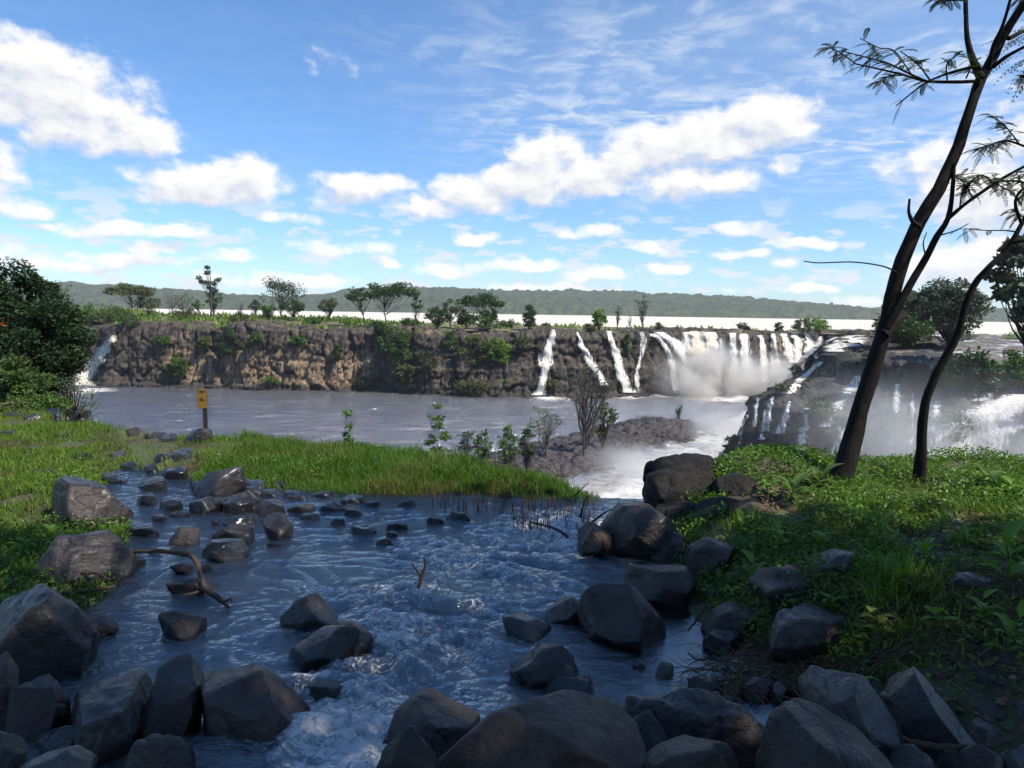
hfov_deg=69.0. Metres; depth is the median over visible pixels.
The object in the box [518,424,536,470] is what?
tree
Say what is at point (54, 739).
boulder
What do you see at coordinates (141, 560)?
stone
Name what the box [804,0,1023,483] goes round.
leaning tree
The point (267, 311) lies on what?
tree
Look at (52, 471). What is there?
stone
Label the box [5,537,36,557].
leafy plant
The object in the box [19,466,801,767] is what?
stream water
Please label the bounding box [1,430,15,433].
flat stone
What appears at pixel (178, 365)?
cliff shrub
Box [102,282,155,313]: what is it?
spreading tree
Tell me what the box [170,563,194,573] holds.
boulder
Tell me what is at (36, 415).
flat stone
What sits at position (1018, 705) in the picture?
boulder
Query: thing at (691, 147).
sky
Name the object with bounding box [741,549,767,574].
leafy plant
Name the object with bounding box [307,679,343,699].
boulder
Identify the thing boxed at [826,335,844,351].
waterfall
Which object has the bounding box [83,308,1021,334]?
river
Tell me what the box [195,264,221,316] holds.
tall tree
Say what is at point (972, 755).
boulder
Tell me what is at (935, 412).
waterfall
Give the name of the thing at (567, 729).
boulder
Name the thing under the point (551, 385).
cliff shrub
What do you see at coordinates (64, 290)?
tree
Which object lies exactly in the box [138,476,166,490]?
stone
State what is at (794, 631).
boulder
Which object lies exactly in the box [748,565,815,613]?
boulder
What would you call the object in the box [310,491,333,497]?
flat stone
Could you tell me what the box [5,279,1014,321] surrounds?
hills
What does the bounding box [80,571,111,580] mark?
driftwood branch
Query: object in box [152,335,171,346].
cliff shrub
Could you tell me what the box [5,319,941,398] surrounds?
cliff
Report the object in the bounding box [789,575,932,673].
grass tuft
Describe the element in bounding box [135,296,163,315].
tree
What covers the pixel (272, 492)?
flat stone
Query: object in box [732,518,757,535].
leafy plant
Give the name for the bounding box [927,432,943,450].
ridge shrub
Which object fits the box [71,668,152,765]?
boulder
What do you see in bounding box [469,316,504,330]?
cliff shrub
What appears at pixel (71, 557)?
boulder
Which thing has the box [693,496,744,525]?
rock outcrop
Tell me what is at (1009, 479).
leafy plant
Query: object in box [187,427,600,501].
tall grass
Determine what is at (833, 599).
leafy plant
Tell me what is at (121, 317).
cliff shrub
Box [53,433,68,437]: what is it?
flat stone
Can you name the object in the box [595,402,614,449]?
tree
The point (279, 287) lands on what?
tall tree
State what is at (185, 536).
boulder
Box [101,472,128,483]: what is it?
flat stone
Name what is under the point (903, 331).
ridge tree
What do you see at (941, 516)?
leafy plant
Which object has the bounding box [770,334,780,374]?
waterfall
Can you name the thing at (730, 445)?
ridge shrub
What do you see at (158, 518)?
stone
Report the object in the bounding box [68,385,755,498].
gorge river
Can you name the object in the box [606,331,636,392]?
waterfall
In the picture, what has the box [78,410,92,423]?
stone
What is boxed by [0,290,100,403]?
broadleaf tree
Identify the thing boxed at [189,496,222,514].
boulder
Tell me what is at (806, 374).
waterfall
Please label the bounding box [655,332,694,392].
waterfall
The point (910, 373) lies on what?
rock ridge
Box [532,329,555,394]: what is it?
waterfall
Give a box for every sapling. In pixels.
[338,409,354,444]
[423,402,451,452]
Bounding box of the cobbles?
[473,416,717,479]
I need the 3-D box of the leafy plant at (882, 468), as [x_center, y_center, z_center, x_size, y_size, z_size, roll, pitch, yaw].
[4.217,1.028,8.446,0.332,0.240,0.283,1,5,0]
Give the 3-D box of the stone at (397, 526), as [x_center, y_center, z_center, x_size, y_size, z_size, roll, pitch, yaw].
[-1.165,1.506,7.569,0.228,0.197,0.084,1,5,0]
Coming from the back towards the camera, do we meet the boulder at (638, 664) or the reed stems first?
the reed stems
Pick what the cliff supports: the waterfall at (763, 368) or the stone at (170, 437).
the waterfall at (763, 368)
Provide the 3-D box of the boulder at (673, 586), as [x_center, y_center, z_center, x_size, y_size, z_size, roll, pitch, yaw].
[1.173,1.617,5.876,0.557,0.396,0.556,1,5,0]
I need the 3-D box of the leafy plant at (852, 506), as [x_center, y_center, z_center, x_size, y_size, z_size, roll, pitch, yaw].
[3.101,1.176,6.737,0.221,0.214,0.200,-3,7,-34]
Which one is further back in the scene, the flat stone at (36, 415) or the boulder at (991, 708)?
the flat stone at (36, 415)
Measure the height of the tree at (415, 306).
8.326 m
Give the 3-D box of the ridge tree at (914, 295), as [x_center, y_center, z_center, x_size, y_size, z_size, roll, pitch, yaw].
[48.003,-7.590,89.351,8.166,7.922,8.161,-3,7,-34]
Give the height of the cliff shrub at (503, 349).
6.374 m
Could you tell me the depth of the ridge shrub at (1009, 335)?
149.02 m
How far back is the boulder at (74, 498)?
7.34 m
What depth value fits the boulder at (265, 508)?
7.96 m
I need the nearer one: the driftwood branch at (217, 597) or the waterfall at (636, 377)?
the driftwood branch at (217, 597)
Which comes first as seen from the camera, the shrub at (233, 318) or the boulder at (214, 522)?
the boulder at (214, 522)
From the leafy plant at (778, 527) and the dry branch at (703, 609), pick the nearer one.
the dry branch at (703, 609)
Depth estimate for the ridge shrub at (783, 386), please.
63.21 m
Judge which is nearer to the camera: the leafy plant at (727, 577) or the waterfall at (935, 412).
the leafy plant at (727, 577)
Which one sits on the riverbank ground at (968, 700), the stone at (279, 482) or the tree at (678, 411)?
the stone at (279, 482)
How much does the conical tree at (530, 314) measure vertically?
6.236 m
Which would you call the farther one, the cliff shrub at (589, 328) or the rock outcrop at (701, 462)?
the cliff shrub at (589, 328)
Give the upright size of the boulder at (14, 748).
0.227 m
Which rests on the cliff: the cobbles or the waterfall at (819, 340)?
the waterfall at (819, 340)
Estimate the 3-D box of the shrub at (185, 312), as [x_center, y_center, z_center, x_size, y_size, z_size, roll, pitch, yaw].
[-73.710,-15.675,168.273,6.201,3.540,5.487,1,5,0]
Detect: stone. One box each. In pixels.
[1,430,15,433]
[3,411,21,418]
[23,413,40,420]
[39,469,55,473]
[46,407,61,421]
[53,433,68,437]
[64,407,79,422]
[72,452,91,458]
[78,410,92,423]
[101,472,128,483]
[108,451,124,457]
[120,461,136,468]
[124,505,133,515]
[126,427,140,436]
[129,525,159,536]
[137,492,156,504]
[137,556,145,564]
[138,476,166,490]
[143,462,158,473]
[144,432,169,439]
[151,514,165,521]
[154,453,171,462]
[159,432,177,441]
[159,498,182,511]
[161,467,189,479]
[169,511,189,517]
[172,448,195,461]
[189,480,200,490]
[201,564,212,571]
[241,479,265,495]
[251,505,257,512]
[259,488,282,496]
[267,542,281,546]
[272,480,286,487]
[282,490,307,499]
[287,503,314,512]
[300,513,320,519]
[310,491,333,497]
[319,501,345,510]
[330,518,344,524]
[340,494,364,504]
[344,507,361,515]
[350,524,376,534]
[362,501,380,506]
[376,538,392,544]
[386,523,407,529]
[386,531,396,536]
[398,500,416,505]
[427,517,443,523]
[446,511,469,520]
[869,677,881,694]
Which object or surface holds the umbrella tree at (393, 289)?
on the plateau ground at (472, 327)
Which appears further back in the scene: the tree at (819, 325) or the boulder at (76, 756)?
the tree at (819, 325)
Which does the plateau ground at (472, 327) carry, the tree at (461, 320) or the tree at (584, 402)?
the tree at (461, 320)
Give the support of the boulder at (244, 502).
in the stream water
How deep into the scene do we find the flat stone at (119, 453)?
10.61 m
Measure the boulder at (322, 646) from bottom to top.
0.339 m
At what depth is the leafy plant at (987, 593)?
4.53 m
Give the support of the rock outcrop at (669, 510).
on the riverbank ground at (968, 700)
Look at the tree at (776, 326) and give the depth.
169.38 m
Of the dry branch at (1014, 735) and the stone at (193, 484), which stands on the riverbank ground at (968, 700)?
the stone at (193, 484)
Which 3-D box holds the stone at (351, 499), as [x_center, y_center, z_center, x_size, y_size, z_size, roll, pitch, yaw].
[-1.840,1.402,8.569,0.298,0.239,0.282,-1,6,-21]
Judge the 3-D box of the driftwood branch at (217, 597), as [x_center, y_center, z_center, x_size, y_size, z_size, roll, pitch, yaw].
[-2.602,1.482,5.884,1.441,0.213,0.278,5,7,35]
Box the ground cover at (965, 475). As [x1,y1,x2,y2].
[669,442,1023,707]
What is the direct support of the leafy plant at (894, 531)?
on the riverbank ground at (968, 700)
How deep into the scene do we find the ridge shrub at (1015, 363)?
59.09 m
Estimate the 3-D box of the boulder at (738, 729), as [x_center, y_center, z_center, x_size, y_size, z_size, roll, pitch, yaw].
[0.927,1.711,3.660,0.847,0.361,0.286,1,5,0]
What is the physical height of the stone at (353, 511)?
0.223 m
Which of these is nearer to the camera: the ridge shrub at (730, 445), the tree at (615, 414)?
the ridge shrub at (730, 445)
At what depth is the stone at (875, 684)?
4.13 m
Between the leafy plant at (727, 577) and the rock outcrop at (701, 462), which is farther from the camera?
the rock outcrop at (701, 462)
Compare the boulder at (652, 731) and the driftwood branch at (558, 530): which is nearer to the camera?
the boulder at (652, 731)
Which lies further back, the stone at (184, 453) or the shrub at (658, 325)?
the shrub at (658, 325)
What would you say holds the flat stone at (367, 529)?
on the stream water
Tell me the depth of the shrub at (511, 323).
164.41 m
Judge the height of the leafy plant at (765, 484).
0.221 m
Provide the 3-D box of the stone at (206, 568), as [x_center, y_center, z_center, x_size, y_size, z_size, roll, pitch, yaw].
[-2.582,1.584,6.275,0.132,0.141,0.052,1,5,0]
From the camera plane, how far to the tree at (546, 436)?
78.87 m
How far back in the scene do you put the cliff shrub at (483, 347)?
144.12 m
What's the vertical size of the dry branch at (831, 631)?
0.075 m
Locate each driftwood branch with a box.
[30,585,114,595]
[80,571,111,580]
[133,548,232,608]
[412,558,425,588]
[532,522,569,538]
[546,482,588,496]
[579,495,611,521]
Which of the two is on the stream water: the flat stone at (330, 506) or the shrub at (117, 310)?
the flat stone at (330, 506)
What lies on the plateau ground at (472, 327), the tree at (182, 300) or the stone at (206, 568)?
the tree at (182, 300)
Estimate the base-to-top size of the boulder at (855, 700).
0.429 m
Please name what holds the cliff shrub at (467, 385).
on the cliff
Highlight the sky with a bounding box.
[0,0,1023,307]
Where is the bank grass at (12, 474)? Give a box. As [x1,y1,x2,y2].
[0,407,381,613]
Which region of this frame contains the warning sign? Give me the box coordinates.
[197,388,207,428]
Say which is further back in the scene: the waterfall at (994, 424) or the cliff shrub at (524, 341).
the cliff shrub at (524, 341)
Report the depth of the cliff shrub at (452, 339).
145.82 m
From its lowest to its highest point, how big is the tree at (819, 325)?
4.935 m
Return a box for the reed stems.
[372,475,597,530]
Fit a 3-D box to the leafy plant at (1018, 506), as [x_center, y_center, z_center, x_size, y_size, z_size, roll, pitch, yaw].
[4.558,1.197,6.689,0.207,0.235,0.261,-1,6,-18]
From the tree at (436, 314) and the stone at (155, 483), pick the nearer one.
the stone at (155, 483)
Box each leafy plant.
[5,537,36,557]
[37,524,66,540]
[69,384,108,422]
[715,571,740,589]
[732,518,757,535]
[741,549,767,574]
[757,479,779,493]
[767,519,792,546]
[771,472,812,498]
[794,463,842,490]
[809,530,832,545]
[820,592,848,609]
[841,503,863,518]
[860,605,897,634]
[870,464,899,477]
[881,522,905,542]
[897,574,927,599]
[913,537,941,563]
[920,606,962,628]
[924,509,953,531]
[946,522,979,544]
[968,463,1008,491]
[968,589,1004,622]
[977,521,1023,581]
[980,599,1023,653]
[999,475,1023,494]
[1003,501,1023,517]
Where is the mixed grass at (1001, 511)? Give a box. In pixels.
[695,455,1023,688]
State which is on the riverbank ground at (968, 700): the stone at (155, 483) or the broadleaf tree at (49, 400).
the broadleaf tree at (49, 400)
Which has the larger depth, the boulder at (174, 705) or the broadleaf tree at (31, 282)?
the broadleaf tree at (31, 282)
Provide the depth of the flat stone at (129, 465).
10.14 m
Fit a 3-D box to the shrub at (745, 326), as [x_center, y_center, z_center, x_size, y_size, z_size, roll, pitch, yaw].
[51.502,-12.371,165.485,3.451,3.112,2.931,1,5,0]
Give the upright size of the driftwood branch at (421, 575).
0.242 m
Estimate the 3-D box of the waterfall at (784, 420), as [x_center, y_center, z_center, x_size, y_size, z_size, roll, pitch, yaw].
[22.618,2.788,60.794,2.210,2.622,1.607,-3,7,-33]
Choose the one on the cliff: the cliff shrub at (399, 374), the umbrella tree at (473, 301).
the cliff shrub at (399, 374)
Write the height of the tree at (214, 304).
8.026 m
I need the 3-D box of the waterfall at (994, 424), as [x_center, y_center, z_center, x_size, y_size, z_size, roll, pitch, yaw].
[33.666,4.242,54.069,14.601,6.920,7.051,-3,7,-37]
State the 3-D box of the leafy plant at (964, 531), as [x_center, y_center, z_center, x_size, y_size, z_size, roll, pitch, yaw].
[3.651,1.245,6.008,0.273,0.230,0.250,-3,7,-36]
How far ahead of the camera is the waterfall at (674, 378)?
150.18 m
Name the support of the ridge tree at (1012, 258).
on the rock ridge at (910, 373)
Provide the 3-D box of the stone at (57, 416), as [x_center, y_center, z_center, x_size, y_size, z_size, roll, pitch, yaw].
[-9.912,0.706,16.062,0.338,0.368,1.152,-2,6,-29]
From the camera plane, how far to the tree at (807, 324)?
170.88 m
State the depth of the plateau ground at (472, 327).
166.96 m
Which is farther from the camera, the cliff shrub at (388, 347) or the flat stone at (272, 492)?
the cliff shrub at (388, 347)
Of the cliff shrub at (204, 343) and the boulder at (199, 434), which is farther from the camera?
the cliff shrub at (204, 343)
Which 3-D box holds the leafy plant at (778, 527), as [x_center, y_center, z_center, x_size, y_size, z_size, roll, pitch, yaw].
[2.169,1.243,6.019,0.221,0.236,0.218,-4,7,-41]
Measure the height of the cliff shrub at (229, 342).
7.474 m
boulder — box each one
[0,583,101,683]
[0,651,18,730]
[0,731,28,767]
[3,673,70,744]
[20,745,97,767]
[29,530,138,590]
[34,725,73,754]
[51,476,129,529]
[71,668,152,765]
[86,611,118,637]
[122,733,195,767]
[136,653,204,740]
[158,611,206,640]
[166,578,218,594]
[168,526,199,545]
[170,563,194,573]
[182,428,212,444]
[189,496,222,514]
[194,467,244,497]
[200,663,309,742]
[201,538,249,562]
[211,520,219,525]
[211,524,254,545]
[222,490,261,513]
[222,514,256,526]
[257,499,284,516]
[262,513,293,540]
[280,593,337,631]
[289,625,359,671]
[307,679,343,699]
[335,620,373,656]
[376,724,438,767]
[382,685,479,758]
[438,690,646,767]
[502,612,551,642]
[508,642,578,688]
[544,675,594,694]
[546,595,577,623]
[576,583,665,650]
[577,522,616,557]
[599,501,676,560]
[622,687,764,767]
[624,564,695,607]
[631,707,667,751]
[632,659,644,669]
[645,735,738,767]
[650,530,685,564]
[655,661,673,677]
[682,536,735,579]
[687,673,723,694]
[700,601,763,635]
[702,629,743,653]
[738,676,772,701]
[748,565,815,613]
[755,697,893,767]
[769,603,847,667]
[772,681,786,705]
[798,665,899,759]
[806,549,855,576]
[879,667,974,764]
[889,744,938,767]
[937,743,1004,767]
[947,572,995,592]
[966,672,1007,687]
[966,717,1001,744]
[972,692,1007,720]
[999,744,1023,767]
[1013,700,1023,722]
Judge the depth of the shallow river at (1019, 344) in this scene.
115.84 m
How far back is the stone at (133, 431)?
12.24 m
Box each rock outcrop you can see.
[642,464,714,507]
[643,453,715,481]
[655,501,695,525]
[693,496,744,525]
[713,473,763,496]
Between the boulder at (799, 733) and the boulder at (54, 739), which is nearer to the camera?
the boulder at (799, 733)
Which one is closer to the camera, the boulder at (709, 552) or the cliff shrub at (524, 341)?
the boulder at (709, 552)
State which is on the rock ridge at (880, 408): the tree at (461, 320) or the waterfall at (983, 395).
the waterfall at (983, 395)
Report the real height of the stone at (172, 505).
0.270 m
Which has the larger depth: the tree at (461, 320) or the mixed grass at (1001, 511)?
the tree at (461, 320)
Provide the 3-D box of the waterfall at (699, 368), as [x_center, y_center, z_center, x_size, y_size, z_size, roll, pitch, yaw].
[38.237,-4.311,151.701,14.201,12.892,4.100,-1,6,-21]
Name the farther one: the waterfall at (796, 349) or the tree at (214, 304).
the tree at (214, 304)
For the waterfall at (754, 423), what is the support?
on the rock ridge at (880, 408)
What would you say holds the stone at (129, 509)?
on the riverbank ground at (968, 700)
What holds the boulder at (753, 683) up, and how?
on the stream water
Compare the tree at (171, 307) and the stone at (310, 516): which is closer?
the stone at (310, 516)
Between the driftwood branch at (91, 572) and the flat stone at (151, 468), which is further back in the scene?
the flat stone at (151, 468)
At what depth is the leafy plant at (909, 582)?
4.85 m
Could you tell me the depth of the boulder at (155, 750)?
3.47 m
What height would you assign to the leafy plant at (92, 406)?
0.756 m
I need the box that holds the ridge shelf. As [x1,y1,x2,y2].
[887,332,1023,363]
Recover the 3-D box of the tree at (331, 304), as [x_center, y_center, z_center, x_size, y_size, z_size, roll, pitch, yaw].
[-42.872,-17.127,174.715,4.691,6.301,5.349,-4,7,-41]
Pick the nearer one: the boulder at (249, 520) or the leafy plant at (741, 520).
the leafy plant at (741, 520)
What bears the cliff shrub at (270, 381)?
on the cliff
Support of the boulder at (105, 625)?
on the riverbank ground at (968, 700)
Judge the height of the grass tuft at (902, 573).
0.439 m
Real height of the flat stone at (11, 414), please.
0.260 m
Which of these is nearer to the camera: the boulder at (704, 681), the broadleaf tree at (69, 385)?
the boulder at (704, 681)
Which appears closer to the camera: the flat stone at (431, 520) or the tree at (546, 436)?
the flat stone at (431, 520)
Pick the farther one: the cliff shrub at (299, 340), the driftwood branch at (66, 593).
the cliff shrub at (299, 340)
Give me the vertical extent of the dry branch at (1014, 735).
0.096 m
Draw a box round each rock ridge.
[738,369,1023,457]
[809,336,1023,399]
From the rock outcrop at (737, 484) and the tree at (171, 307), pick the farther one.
the tree at (171, 307)
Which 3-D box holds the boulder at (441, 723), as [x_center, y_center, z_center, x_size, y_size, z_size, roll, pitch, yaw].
[-0.426,1.832,3.820,0.454,0.424,0.472,3,6,22]
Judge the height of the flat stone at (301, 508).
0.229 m
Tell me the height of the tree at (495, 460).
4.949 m
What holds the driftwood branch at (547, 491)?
on the stream water
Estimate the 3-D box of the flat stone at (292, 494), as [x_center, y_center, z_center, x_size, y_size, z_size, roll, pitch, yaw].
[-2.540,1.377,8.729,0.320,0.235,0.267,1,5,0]
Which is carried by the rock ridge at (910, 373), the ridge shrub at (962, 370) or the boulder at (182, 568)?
the ridge shrub at (962, 370)
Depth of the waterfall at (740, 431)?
64.91 m
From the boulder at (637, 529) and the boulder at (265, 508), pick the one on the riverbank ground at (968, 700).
the boulder at (637, 529)
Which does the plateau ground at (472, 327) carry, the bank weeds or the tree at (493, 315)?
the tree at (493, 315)
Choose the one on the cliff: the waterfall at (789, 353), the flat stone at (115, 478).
the waterfall at (789, 353)
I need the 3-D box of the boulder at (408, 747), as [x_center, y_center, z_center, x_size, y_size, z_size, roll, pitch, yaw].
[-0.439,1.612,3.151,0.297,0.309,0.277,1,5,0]
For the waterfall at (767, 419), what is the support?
on the rock ridge at (880, 408)
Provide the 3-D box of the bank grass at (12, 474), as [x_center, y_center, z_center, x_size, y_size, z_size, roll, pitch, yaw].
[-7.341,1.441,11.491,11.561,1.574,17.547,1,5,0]
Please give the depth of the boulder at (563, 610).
5.35 m
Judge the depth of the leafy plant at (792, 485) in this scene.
7.48 m
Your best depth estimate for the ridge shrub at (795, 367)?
98.60 m
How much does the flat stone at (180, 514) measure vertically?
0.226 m
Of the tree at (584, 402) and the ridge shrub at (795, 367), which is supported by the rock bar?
the tree at (584, 402)
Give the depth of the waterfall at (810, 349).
170.81 m
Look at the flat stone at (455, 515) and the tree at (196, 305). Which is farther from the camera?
the tree at (196, 305)
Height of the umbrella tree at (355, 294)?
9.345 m
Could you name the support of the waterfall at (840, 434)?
on the rock ridge
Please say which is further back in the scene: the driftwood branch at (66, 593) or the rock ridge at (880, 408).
the rock ridge at (880, 408)
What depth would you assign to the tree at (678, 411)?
112.82 m
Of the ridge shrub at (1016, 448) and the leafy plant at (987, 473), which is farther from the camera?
the ridge shrub at (1016, 448)
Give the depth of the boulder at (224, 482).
8.76 m
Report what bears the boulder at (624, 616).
on the riverbank ground at (968, 700)
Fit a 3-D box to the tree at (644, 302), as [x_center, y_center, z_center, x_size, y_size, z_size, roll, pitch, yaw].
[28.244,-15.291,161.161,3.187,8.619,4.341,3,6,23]
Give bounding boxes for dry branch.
[687,588,715,630]
[688,653,735,673]
[817,617,862,636]
[897,709,1021,750]
[951,699,1023,735]
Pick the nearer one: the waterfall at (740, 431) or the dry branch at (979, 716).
the dry branch at (979, 716)
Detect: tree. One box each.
[0,256,92,387]
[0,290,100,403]
[0,353,59,406]
[0,397,40,412]
[2,390,75,412]
[48,375,94,415]
[55,280,75,302]
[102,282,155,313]
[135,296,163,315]
[163,287,184,311]
[169,292,194,310]
[191,299,205,311]
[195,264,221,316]
[205,287,222,316]
[248,300,261,313]
[258,275,306,317]
[260,304,276,320]
[279,299,305,317]
[318,298,337,321]
[344,286,375,323]
[364,281,420,325]
[411,293,422,318]
[424,306,453,328]
[443,298,463,325]
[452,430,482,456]
[453,309,480,328]
[456,292,506,327]
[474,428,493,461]
[478,308,497,329]
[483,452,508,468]
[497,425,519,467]
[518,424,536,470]
[522,304,536,328]
[530,403,561,455]
[562,359,616,455]
[591,308,607,330]
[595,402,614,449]
[607,409,618,425]
[614,305,621,329]
[635,294,649,327]
[675,406,681,417]
[773,321,783,332]
[791,317,814,337]
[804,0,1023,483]
[809,317,832,336]
[870,310,936,348]
[873,288,948,346]
[911,274,995,344]
[912,19,1023,484]
[983,230,1023,353]
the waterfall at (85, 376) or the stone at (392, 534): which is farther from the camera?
the waterfall at (85, 376)
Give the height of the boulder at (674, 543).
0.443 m
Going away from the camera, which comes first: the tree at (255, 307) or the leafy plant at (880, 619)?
the leafy plant at (880, 619)
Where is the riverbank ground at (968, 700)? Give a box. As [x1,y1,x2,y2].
[0,390,1023,754]
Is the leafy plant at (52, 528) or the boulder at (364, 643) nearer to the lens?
the boulder at (364, 643)
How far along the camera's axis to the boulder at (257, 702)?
3.84 m
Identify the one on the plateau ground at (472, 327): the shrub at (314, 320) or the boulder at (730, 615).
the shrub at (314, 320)
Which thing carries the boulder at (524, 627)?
on the stream water
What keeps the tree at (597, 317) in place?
on the plateau ground at (472, 327)
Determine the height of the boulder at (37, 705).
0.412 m
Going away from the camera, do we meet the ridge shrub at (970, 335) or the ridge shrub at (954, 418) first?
the ridge shrub at (954, 418)
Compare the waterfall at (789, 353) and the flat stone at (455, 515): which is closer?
the flat stone at (455, 515)
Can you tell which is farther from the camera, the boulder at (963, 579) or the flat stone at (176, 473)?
the flat stone at (176, 473)
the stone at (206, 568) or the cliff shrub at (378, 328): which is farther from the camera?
the cliff shrub at (378, 328)
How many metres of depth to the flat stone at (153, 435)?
11.93 m
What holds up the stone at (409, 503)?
on the stream water
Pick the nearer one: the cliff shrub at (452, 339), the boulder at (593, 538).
the boulder at (593, 538)
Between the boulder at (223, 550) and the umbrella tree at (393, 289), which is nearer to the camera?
the boulder at (223, 550)
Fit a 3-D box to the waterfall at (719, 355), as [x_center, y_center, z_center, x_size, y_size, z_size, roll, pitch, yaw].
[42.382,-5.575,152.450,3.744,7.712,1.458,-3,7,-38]
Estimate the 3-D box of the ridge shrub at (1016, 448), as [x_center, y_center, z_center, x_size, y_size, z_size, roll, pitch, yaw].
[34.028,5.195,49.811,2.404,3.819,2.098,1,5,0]
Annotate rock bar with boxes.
[499,425,716,467]
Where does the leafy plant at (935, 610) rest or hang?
on the riverbank ground at (968, 700)
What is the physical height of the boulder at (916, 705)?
0.458 m
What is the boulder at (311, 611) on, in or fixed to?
on the stream water
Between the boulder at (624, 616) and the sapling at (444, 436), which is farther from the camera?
the sapling at (444, 436)
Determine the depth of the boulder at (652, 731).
3.54 m
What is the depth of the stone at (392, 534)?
7.25 m
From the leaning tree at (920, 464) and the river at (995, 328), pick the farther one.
the river at (995, 328)
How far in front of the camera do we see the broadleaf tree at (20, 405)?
19.62 m
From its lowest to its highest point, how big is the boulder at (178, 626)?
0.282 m
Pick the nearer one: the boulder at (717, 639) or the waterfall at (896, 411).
the boulder at (717, 639)
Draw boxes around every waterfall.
[75,335,115,385]
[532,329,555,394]
[576,332,606,385]
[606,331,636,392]
[634,332,646,390]
[650,334,679,390]
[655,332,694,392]
[681,331,724,393]
[681,332,691,385]
[704,332,722,390]
[717,338,722,374]
[729,333,739,383]
[738,415,747,443]
[739,334,753,381]
[752,398,757,426]
[758,335,768,381]
[760,410,765,439]
[763,396,773,430]
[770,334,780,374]
[776,401,790,433]
[781,334,800,362]
[782,362,822,392]
[792,334,802,361]
[799,408,809,443]
[802,334,817,357]
[813,336,821,356]
[817,376,859,426]
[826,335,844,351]
[831,427,844,453]
[840,335,865,345]
[889,384,899,443]
[906,394,914,451]
[927,394,1023,459]
[928,401,940,426]
[971,382,992,400]
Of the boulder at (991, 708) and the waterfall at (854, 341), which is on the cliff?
the waterfall at (854, 341)
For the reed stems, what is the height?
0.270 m
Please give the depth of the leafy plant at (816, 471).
7.81 m
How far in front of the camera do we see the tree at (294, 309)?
170.66 m
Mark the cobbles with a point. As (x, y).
(636, 435)
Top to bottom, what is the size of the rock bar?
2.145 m
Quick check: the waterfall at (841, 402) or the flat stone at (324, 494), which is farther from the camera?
the waterfall at (841, 402)
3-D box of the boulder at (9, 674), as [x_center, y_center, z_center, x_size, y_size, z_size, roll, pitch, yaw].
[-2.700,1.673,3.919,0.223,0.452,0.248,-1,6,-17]
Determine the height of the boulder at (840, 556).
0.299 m
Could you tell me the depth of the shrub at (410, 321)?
161.77 m
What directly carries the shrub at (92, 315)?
on the plateau ground at (472, 327)
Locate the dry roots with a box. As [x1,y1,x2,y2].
[640,562,1023,712]
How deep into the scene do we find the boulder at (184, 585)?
5.74 m
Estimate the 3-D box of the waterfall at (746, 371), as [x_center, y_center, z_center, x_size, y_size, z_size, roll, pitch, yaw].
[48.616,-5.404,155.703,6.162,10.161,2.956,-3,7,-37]
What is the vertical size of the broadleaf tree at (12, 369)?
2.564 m
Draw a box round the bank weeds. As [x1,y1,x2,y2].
[0,452,359,611]
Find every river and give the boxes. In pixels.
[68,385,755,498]
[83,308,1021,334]
[932,335,1022,365]
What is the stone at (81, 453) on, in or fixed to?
on the riverbank ground at (968, 700)
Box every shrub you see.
[74,302,112,323]
[97,303,130,321]
[113,308,141,326]
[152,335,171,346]
[164,353,188,378]
[171,307,199,319]
[197,336,211,350]
[213,327,244,362]
[228,311,249,321]
[249,332,263,344]
[260,375,281,386]
[289,334,307,346]
[302,317,322,324]
[331,343,344,361]
[355,376,371,388]
[372,319,387,337]
[377,323,415,366]
[390,364,414,384]
[399,317,421,325]
[417,349,437,377]
[441,330,460,352]
[452,377,491,396]
[456,334,490,366]
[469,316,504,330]
[485,336,513,365]
[499,319,517,328]
[514,333,532,352]
[546,377,559,388]
[583,323,595,332]
[623,331,632,354]
[654,322,664,329]
[722,434,743,452]
[736,321,750,329]
[773,381,793,392]
[788,363,803,374]
[799,393,842,428]
[879,409,916,451]
[927,406,974,442]
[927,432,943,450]
[936,346,1018,400]
[963,333,978,338]
[986,349,1023,390]
[1002,329,1020,339]
[1002,433,1023,458]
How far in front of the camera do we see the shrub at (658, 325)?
159.11 m
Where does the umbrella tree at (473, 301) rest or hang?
on the plateau ground at (472, 327)
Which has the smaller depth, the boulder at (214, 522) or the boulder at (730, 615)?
the boulder at (730, 615)
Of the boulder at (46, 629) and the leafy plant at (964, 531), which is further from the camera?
the leafy plant at (964, 531)
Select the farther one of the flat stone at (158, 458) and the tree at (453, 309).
the tree at (453, 309)
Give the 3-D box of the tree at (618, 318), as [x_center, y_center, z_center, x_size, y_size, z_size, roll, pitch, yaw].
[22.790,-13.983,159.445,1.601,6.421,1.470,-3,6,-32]
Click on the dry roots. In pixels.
(781, 668)
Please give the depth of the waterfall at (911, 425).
57.00 m
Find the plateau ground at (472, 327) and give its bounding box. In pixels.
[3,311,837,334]
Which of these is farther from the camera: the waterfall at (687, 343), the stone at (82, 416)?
the waterfall at (687, 343)
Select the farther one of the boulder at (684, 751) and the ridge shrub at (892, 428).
the ridge shrub at (892, 428)
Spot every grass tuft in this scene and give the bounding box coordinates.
[691,501,788,536]
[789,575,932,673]
[822,535,1007,630]
[871,558,1023,672]

